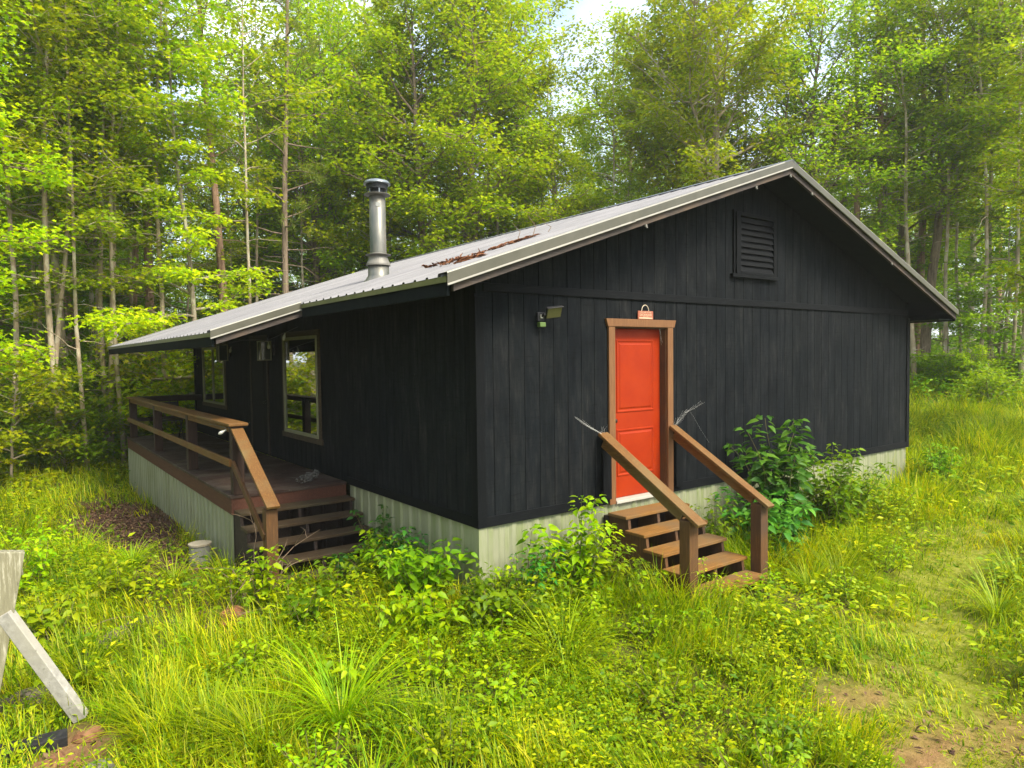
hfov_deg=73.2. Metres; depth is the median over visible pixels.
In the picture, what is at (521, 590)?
grass tuft
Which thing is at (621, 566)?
tall weed
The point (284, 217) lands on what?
slender tree
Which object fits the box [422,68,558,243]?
slender tree
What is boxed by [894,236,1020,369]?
understory tree
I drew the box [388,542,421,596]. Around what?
leafy weed
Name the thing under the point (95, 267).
slender tree
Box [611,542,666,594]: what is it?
maple seedling
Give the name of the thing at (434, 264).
bark strip
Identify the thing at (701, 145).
sweetgum tree
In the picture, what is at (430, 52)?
slender tree
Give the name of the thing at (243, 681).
grass tuft
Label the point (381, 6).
sweetgum tree
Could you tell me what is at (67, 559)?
leafy weed
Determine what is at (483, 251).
bark strip
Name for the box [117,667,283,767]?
grass tuft
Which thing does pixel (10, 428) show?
bush
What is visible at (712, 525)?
maple seedling
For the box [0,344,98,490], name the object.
sapling
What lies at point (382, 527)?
vine
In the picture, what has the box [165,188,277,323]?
slender tree
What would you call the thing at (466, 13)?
maple tree
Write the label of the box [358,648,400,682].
grass tuft
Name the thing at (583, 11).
sky
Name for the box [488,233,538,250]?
bark strip
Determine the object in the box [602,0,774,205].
maple tree
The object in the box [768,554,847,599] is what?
grass tuft
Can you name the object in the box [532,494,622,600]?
tall weed
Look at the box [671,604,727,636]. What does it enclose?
leafy weed
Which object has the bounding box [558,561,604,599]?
leafy weed
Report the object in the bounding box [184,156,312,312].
oak tree
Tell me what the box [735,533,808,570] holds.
grass tuft
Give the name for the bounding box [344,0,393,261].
pine tree
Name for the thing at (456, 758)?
grass tuft
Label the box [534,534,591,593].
leafy weed
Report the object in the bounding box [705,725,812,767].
leafy weed
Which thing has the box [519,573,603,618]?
grass tuft
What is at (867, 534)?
grass tuft
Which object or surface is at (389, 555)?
leafy weed
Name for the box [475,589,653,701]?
grass tuft
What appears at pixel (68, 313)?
pine tree
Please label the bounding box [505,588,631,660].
grass tuft
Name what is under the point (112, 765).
rock
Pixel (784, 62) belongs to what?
slender tree
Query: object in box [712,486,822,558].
pokeweed
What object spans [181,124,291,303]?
slender tree
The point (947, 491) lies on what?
grass tuft
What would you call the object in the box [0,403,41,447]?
bush
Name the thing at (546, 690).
grass tuft
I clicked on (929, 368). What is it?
bush
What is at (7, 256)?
oak tree
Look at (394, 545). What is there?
leafy weed
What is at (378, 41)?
oak tree
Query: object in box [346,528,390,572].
leafy weed
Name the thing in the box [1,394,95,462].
bush
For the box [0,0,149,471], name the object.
slender tree
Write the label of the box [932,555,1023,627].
grass tuft
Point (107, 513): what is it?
leaf litter
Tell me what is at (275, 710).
grass tuft
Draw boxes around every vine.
[327,543,370,584]
[347,504,395,549]
[705,631,766,678]
[729,703,817,764]
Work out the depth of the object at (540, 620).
6.31 m
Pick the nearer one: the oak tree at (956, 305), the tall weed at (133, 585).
the tall weed at (133, 585)
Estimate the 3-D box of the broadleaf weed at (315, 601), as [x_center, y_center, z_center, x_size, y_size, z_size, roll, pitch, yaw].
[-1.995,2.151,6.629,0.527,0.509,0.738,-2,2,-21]
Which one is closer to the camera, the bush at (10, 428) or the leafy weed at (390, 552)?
the leafy weed at (390, 552)
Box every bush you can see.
[0,333,145,465]
[0,355,125,470]
[0,384,11,407]
[0,402,32,466]
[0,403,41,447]
[0,426,19,471]
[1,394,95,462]
[7,404,127,467]
[45,337,170,438]
[69,349,194,446]
[84,367,189,456]
[910,349,952,378]
[910,354,965,388]
[932,357,993,385]
[945,362,1023,409]
[984,354,1017,386]
[1000,348,1019,387]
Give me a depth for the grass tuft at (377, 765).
4.35 m
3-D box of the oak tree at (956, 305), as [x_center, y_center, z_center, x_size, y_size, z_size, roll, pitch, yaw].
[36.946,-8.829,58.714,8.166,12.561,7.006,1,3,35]
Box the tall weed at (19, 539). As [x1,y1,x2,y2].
[0,515,75,561]
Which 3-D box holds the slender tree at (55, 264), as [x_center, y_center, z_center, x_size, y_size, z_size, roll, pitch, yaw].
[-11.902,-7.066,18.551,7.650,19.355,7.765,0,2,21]
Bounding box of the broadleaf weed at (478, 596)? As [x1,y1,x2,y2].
[439,558,550,634]
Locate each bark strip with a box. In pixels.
[424,261,446,267]
[437,253,462,264]
[449,253,486,263]
[461,248,491,258]
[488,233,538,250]
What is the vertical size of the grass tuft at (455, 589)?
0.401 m
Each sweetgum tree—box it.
[11,0,288,440]
[299,0,462,285]
[303,154,396,281]
[560,97,612,198]
[674,75,735,185]
[758,55,864,219]
[867,128,937,283]
[890,0,1023,354]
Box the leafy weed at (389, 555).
[372,539,416,582]
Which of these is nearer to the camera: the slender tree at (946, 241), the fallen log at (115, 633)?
the fallen log at (115, 633)
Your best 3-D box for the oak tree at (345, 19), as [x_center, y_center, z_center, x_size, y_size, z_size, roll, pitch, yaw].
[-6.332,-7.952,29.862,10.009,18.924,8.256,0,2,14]
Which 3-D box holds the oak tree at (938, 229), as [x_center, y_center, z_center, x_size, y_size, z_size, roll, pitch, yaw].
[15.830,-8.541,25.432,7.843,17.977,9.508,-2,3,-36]
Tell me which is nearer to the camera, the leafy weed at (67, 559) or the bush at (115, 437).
the leafy weed at (67, 559)
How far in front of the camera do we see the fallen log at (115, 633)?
6.86 m
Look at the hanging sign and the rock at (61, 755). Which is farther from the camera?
the hanging sign
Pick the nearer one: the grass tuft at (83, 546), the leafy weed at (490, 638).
the leafy weed at (490, 638)
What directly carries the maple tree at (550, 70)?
on the ground at (858, 700)
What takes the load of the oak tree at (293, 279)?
on the ground at (858, 700)
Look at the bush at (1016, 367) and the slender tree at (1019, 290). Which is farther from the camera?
the slender tree at (1019, 290)
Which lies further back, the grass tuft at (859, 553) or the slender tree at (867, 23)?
the slender tree at (867, 23)
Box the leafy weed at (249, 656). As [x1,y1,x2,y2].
[213,636,276,683]
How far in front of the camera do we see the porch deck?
9.47 m
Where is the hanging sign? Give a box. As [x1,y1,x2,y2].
[637,305,652,319]
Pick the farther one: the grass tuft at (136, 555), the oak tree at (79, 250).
the oak tree at (79, 250)
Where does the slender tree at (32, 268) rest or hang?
on the ground at (858, 700)
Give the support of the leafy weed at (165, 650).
on the ground at (858, 700)
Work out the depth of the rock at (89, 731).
4.97 m
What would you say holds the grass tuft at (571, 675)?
on the ground at (858, 700)
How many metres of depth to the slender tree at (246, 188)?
20.65 m
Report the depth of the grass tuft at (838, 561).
7.95 m
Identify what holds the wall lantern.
attached to the cabin
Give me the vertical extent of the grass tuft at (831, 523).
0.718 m
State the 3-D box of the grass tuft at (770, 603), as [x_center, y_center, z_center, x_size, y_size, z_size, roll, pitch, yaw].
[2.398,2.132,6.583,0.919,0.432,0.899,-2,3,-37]
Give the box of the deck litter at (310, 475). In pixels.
[295,470,320,482]
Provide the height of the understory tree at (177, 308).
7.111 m
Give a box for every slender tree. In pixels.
[0,0,136,469]
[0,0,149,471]
[0,0,173,472]
[0,0,204,469]
[0,0,210,415]
[0,0,212,434]
[0,0,218,461]
[0,0,237,455]
[0,2,126,365]
[0,19,147,381]
[0,21,195,393]
[0,51,168,384]
[15,0,226,464]
[42,1,218,407]
[60,0,262,427]
[75,121,173,366]
[116,142,260,370]
[153,0,357,303]
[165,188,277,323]
[174,0,316,301]
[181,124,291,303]
[216,121,305,293]
[225,10,380,287]
[245,0,389,277]
[377,6,505,241]
[420,36,555,243]
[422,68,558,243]
[464,0,625,229]
[487,0,611,210]
[553,1,671,211]
[635,0,768,182]
[668,0,817,177]
[817,95,917,243]
[826,0,1016,384]
[828,0,955,244]
[843,0,1020,375]
[862,0,1022,354]
[890,0,1023,358]
[891,0,1023,376]
[912,0,1023,382]
[920,0,1023,383]
[920,1,1023,358]
[993,139,1021,350]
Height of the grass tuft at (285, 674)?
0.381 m
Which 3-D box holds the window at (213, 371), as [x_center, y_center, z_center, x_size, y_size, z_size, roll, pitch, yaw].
[-6.676,-0.193,15.405,0.033,1.430,2.150,-2,3,-37]
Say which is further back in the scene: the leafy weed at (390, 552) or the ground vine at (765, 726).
the leafy weed at (390, 552)
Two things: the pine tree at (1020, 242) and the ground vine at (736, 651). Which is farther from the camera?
the pine tree at (1020, 242)
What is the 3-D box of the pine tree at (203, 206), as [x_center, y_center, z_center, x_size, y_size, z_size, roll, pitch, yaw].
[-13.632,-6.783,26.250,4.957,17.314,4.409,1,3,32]
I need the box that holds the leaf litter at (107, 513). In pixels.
[43,499,1023,767]
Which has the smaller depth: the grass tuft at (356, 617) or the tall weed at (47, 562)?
the grass tuft at (356, 617)
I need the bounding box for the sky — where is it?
[0,0,1022,337]
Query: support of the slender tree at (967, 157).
on the ground at (858, 700)
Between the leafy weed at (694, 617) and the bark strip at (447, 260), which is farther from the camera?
the bark strip at (447, 260)
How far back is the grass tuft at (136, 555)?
9.10 m
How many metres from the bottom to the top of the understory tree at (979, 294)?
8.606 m
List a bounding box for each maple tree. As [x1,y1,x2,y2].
[0,0,95,398]
[232,38,356,289]
[340,0,567,259]
[415,0,596,247]
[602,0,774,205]
[808,128,894,234]
[863,81,969,296]
[967,23,1023,318]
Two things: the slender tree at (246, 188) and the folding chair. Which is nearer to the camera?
the folding chair
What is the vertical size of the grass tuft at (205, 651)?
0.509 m
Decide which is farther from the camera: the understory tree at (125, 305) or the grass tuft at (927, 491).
the understory tree at (125, 305)
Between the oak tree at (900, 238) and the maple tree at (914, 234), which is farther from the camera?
the maple tree at (914, 234)
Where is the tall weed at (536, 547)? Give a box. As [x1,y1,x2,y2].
[516,527,550,586]
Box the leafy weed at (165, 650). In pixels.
[132,635,217,666]
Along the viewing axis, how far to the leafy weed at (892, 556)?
8.28 m
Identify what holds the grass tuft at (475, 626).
on the ground at (858, 700)
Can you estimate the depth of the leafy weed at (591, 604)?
6.50 m
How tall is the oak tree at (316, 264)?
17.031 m
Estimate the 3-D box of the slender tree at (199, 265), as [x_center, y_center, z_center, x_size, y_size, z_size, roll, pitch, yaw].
[-10.399,-2.781,22.499,4.745,9.960,4.619,0,3,27]
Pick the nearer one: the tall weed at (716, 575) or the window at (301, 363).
the tall weed at (716, 575)
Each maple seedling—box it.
[234,544,288,613]
[294,556,360,603]
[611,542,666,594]
[628,569,668,605]
[690,493,743,543]
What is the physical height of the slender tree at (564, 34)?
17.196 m
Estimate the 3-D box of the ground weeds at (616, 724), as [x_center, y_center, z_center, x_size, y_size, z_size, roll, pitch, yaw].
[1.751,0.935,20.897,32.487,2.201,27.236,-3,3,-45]
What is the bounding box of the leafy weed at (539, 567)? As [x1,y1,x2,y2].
[508,546,565,607]
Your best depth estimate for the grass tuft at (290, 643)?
6.05 m
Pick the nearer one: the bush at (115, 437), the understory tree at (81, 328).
the bush at (115, 437)
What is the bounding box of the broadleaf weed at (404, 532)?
[375,527,428,573]
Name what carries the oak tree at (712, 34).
on the ground at (858, 700)
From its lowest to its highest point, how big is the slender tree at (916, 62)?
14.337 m
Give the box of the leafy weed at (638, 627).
[617,601,671,647]
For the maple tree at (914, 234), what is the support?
on the ground at (858, 700)
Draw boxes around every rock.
[30,752,83,767]
[71,725,104,743]
[82,758,116,767]
[217,605,248,627]
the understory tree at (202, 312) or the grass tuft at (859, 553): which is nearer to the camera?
the grass tuft at (859, 553)
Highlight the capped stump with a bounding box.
[188,540,211,566]
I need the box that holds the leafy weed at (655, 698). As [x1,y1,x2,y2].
[614,659,686,717]
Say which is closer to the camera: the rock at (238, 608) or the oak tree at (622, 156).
the rock at (238, 608)
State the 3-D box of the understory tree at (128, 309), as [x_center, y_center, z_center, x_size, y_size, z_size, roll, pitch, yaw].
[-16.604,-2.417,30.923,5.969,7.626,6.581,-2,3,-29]
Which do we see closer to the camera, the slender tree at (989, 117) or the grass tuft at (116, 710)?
the grass tuft at (116, 710)
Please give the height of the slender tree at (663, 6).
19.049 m
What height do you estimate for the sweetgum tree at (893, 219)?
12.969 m
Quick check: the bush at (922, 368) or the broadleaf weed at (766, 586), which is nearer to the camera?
the broadleaf weed at (766, 586)
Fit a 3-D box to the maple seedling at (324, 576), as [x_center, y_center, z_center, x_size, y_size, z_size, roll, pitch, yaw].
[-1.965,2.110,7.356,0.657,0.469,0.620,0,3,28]
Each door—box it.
[251,340,267,452]
[615,328,659,497]
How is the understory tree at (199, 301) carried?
on the ground at (858, 700)
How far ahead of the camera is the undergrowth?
22.22 m
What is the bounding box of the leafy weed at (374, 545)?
[343,531,402,582]
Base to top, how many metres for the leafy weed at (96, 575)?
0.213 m
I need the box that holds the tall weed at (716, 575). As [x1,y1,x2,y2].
[696,556,724,609]
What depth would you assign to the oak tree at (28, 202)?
19.33 m
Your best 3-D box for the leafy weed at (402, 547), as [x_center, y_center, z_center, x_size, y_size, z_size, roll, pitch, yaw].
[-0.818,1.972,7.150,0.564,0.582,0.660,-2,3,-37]
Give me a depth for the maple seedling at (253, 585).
7.11 m
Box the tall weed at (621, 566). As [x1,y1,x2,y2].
[578,523,639,596]
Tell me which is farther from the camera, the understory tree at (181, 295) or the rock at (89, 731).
the understory tree at (181, 295)
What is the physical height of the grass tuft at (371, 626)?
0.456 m
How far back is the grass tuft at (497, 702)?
5.17 m
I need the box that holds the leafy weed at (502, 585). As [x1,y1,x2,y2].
[488,574,540,600]
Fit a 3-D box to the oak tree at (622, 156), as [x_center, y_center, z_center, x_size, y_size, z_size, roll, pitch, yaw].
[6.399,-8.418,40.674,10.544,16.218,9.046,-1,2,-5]
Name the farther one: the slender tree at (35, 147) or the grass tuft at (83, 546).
the slender tree at (35, 147)
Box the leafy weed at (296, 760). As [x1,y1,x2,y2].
[266,721,349,767]
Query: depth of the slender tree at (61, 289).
17.39 m
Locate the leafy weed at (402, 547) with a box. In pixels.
[398,541,468,583]
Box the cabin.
[107,159,958,600]
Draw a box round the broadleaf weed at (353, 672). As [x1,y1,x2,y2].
[309,654,374,696]
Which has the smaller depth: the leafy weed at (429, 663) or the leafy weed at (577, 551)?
the leafy weed at (429, 663)
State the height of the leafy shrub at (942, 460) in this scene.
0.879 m
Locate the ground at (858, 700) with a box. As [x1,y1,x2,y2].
[0,334,1023,767]
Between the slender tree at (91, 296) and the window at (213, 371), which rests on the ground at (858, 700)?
the slender tree at (91, 296)
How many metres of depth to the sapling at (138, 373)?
18.29 m
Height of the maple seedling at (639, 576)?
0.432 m
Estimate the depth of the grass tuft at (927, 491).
10.75 m
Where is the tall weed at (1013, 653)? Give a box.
[996,626,1023,670]
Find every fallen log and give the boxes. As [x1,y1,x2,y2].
[0,679,74,719]
[72,606,173,668]
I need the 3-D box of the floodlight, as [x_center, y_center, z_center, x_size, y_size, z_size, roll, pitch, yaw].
[0.407,-0.725,7.354,0.275,0.230,0.151,-2,2,-24]
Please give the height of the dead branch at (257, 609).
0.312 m
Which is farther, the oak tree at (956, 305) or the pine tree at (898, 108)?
the oak tree at (956, 305)
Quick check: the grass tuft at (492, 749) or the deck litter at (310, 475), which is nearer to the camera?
the grass tuft at (492, 749)
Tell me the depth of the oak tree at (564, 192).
30.43 m
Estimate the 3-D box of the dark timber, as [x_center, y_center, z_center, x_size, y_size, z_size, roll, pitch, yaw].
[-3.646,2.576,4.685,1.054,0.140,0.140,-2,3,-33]
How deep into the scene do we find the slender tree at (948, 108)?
22.25 m
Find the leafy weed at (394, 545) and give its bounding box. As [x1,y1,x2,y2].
[379,527,415,572]
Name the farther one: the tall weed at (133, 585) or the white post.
the tall weed at (133, 585)
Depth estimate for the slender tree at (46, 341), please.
19.85 m
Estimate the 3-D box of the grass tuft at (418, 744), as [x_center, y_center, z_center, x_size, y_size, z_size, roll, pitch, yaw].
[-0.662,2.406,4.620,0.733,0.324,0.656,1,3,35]
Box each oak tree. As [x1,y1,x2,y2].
[0,3,196,397]
[0,30,127,338]
[0,155,105,384]
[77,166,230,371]
[157,235,217,313]
[161,64,327,318]
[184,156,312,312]
[208,0,422,288]
[233,0,439,273]
[276,251,306,286]
[291,53,435,286]
[294,0,546,272]
[494,89,618,229]
[556,4,703,207]
[556,169,612,205]
[566,115,691,205]
[570,0,858,189]
[594,157,670,207]
[708,0,921,248]
[790,0,1023,359]
[819,7,999,276]
[913,176,1015,336]
[927,236,993,346]
[988,96,1023,271]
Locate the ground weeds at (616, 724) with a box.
[0,376,1023,767]
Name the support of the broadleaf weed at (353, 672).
on the ground at (858, 700)
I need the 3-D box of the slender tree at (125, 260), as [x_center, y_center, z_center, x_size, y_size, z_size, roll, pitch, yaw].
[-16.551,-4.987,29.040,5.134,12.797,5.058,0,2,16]
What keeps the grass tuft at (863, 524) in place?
on the ground at (858, 700)
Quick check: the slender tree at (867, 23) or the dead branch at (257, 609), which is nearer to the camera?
the dead branch at (257, 609)
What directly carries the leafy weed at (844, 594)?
on the ground at (858, 700)
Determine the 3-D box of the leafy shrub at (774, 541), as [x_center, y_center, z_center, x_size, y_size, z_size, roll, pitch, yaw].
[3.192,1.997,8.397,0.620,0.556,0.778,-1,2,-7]
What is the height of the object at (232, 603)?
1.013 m
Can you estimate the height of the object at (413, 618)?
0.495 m
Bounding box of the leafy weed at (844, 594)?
[826,564,860,606]
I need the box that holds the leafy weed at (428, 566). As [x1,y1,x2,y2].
[409,555,452,595]
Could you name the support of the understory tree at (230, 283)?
on the ground at (858, 700)
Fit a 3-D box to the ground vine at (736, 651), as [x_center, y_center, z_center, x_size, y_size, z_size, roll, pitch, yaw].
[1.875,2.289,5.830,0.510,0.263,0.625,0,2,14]
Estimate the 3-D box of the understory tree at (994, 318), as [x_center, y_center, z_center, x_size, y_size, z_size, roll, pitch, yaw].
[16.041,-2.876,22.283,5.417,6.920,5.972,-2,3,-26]
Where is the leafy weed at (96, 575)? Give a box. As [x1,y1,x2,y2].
[67,562,129,583]
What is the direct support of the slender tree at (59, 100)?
on the ground at (858, 700)
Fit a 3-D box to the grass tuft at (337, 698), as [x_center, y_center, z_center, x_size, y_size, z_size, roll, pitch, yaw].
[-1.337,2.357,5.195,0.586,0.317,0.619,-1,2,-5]
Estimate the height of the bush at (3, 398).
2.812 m
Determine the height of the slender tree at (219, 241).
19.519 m
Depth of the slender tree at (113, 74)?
17.12 m
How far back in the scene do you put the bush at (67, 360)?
18.31 m
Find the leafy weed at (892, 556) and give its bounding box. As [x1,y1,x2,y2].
[867,536,921,575]
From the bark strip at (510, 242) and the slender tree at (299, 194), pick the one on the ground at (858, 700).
the slender tree at (299, 194)
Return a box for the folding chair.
[162,400,183,439]
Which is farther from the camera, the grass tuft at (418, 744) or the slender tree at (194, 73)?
the slender tree at (194, 73)
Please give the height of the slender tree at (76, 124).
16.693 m
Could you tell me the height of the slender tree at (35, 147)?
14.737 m
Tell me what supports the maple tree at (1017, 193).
on the ground at (858, 700)
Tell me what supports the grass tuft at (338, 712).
on the ground at (858, 700)
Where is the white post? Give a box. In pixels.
[0,550,88,723]
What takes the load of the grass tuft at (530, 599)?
on the ground at (858, 700)
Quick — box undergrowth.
[33,336,1023,444]
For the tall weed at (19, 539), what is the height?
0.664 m
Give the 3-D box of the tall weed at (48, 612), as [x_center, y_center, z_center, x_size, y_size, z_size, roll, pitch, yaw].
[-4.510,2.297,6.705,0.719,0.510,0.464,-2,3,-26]
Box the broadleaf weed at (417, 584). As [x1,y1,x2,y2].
[363,537,477,604]
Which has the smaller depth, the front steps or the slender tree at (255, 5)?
the front steps
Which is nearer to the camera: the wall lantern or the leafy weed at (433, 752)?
the leafy weed at (433, 752)
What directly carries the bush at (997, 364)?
on the ground at (858, 700)
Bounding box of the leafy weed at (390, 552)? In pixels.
[377,548,404,590]
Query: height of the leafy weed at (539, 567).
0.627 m
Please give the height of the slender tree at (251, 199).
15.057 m
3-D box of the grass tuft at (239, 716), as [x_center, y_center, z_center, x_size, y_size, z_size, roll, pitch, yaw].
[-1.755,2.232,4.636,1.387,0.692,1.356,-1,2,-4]
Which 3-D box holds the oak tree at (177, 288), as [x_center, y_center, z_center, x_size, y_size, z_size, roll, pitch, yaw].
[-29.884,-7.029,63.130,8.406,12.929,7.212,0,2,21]
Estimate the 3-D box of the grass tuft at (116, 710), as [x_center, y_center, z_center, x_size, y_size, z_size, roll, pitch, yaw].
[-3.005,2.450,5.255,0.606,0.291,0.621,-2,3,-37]
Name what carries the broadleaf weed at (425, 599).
on the ground at (858, 700)
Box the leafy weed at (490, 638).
[462,608,530,660]
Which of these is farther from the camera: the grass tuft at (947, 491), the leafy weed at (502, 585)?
the grass tuft at (947, 491)
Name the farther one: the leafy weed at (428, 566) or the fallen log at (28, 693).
the leafy weed at (428, 566)
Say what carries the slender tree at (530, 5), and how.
on the ground at (858, 700)
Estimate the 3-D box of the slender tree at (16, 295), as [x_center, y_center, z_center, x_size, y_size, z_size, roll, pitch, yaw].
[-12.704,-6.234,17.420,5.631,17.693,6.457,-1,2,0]
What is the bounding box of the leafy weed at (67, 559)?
[33,540,84,571]
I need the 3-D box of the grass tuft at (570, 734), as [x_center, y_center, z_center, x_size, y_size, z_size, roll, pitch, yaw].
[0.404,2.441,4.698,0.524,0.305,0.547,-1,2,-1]
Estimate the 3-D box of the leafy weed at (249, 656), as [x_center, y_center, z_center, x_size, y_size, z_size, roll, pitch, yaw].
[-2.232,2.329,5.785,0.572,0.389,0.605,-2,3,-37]
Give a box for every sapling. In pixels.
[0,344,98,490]
[81,316,197,449]
[939,343,1008,391]
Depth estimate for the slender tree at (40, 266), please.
18.98 m
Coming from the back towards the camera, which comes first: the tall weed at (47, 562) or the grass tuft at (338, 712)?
the tall weed at (47, 562)
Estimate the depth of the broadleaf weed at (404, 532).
7.72 m
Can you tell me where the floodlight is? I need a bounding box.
[536,305,563,326]
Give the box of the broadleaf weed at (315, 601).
[276,578,336,638]
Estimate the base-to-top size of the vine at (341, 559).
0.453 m
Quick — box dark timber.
[0,728,67,766]
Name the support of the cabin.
on the ground at (858, 700)
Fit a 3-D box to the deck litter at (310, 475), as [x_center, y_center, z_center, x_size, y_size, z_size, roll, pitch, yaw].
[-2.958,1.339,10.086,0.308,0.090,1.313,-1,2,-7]
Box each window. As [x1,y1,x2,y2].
[201,342,227,409]
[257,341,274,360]
[281,329,323,445]
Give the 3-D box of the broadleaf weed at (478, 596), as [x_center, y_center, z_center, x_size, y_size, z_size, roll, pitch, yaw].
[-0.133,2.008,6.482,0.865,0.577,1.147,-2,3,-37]
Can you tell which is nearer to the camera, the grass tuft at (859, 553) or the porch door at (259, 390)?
the grass tuft at (859, 553)
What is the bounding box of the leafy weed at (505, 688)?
[474,660,538,715]
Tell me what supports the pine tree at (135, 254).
on the ground at (858, 700)
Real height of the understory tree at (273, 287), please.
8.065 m
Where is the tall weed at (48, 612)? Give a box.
[15,585,89,646]
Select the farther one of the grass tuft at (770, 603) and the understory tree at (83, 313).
the understory tree at (83, 313)
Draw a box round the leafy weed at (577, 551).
[551,531,602,565]
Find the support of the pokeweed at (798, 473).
on the ground at (858, 700)
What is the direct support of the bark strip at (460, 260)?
on the cabin
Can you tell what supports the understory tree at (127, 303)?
on the ground at (858, 700)
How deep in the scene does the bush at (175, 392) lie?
18.26 m
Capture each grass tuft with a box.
[18,625,144,695]
[29,522,126,560]
[64,662,228,767]
[79,684,160,730]
[84,536,177,572]
[116,728,213,767]
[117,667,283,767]
[133,548,211,590]
[145,650,354,767]
[155,622,248,686]
[208,667,267,696]
[218,600,458,765]
[224,681,330,745]
[247,649,319,709]
[258,622,325,662]
[299,669,357,726]
[324,590,399,654]
[331,594,377,631]
[331,717,441,767]
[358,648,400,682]
[369,708,474,767]
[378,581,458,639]
[412,730,492,767]
[444,603,505,644]
[444,695,538,763]
[445,572,465,603]
[459,667,540,727]
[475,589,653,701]
[489,572,548,608]
[504,572,559,620]
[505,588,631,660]
[513,659,590,729]
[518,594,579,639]
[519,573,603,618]
[523,599,608,652]
[524,638,616,715]
[540,707,605,766]
[588,571,632,611]
[712,524,750,553]
[724,524,750,553]
[729,581,809,640]
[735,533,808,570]
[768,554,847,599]
[772,540,893,590]
[808,497,870,545]
[814,522,907,582]
[825,513,901,554]
[834,492,899,534]
[899,474,951,506]
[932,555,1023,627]
[939,471,976,494]
[949,531,1023,588]
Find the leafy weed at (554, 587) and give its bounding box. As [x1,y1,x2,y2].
[514,576,582,604]
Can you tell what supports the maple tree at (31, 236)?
on the ground at (858, 700)
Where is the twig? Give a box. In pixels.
[512,216,550,238]
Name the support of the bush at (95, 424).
on the ground at (858, 700)
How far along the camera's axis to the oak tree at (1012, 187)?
33.81 m
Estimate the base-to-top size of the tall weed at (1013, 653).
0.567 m
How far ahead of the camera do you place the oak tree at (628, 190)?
24.79 m
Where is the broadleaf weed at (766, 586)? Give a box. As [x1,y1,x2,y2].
[741,562,783,600]
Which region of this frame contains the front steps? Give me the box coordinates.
[598,425,773,608]
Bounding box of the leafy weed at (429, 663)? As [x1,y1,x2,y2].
[389,634,468,690]
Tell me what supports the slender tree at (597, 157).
on the ground at (858, 700)
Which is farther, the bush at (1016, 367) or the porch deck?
the bush at (1016, 367)
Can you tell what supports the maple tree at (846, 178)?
on the ground at (858, 700)
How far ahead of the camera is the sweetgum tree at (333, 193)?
25.30 m
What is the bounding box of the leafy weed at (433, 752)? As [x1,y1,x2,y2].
[399,706,489,767]
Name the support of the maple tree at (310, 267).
on the ground at (858, 700)
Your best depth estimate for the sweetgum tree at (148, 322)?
18.24 m
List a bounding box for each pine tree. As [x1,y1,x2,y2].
[28,93,117,364]
[58,4,227,374]
[94,2,185,364]
[98,0,232,374]
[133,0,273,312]
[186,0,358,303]
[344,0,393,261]
[805,0,938,220]
[811,0,961,257]
[825,0,1001,353]
[983,66,1023,325]
[988,1,1022,348]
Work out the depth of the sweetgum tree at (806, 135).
27.76 m
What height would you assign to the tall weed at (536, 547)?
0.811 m
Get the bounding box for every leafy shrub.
[744,519,809,565]
[785,442,897,532]
[849,480,922,522]
[908,443,965,485]
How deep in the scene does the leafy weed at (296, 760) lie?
4.38 m
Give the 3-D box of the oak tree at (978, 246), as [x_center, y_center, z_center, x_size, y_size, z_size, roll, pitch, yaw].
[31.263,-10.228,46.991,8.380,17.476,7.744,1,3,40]
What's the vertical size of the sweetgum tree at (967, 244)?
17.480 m
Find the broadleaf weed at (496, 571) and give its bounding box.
[487,557,517,592]
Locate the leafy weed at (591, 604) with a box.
[566,590,615,629]
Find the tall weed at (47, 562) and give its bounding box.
[0,532,61,599]
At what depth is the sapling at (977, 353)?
22.34 m
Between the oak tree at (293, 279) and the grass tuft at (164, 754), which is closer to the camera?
the grass tuft at (164, 754)
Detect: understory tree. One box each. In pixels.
[0,216,127,363]
[0,277,127,445]
[12,251,127,373]
[19,240,190,389]
[72,294,192,462]
[76,247,194,391]
[78,247,193,382]
[140,238,289,370]
[153,256,206,371]
[154,283,187,362]
[173,287,238,374]
[179,284,218,364]
[196,237,276,312]
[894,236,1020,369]
[910,203,1023,388]
[921,202,1023,372]
[931,265,996,350]
[938,227,1019,346]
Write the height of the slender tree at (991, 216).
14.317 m
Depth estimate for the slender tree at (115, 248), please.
17.85 m
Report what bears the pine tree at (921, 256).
on the ground at (858, 700)
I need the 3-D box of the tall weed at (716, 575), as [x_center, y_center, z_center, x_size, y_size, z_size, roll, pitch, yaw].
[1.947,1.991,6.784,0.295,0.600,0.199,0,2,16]
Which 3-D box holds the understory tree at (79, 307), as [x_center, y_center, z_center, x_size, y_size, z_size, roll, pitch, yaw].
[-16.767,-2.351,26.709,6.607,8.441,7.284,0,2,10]
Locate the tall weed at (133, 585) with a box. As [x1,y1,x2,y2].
[79,555,153,605]
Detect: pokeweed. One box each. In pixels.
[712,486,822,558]
[722,415,824,542]
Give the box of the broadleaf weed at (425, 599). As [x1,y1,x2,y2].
[359,581,469,637]
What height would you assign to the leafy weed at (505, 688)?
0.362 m
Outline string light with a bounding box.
[139,326,298,434]
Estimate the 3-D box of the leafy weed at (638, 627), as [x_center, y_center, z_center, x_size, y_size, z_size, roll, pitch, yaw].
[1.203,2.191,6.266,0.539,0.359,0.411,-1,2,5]
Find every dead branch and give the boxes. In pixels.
[82,592,179,638]
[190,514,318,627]
[231,601,326,616]
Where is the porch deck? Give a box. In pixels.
[126,394,372,595]

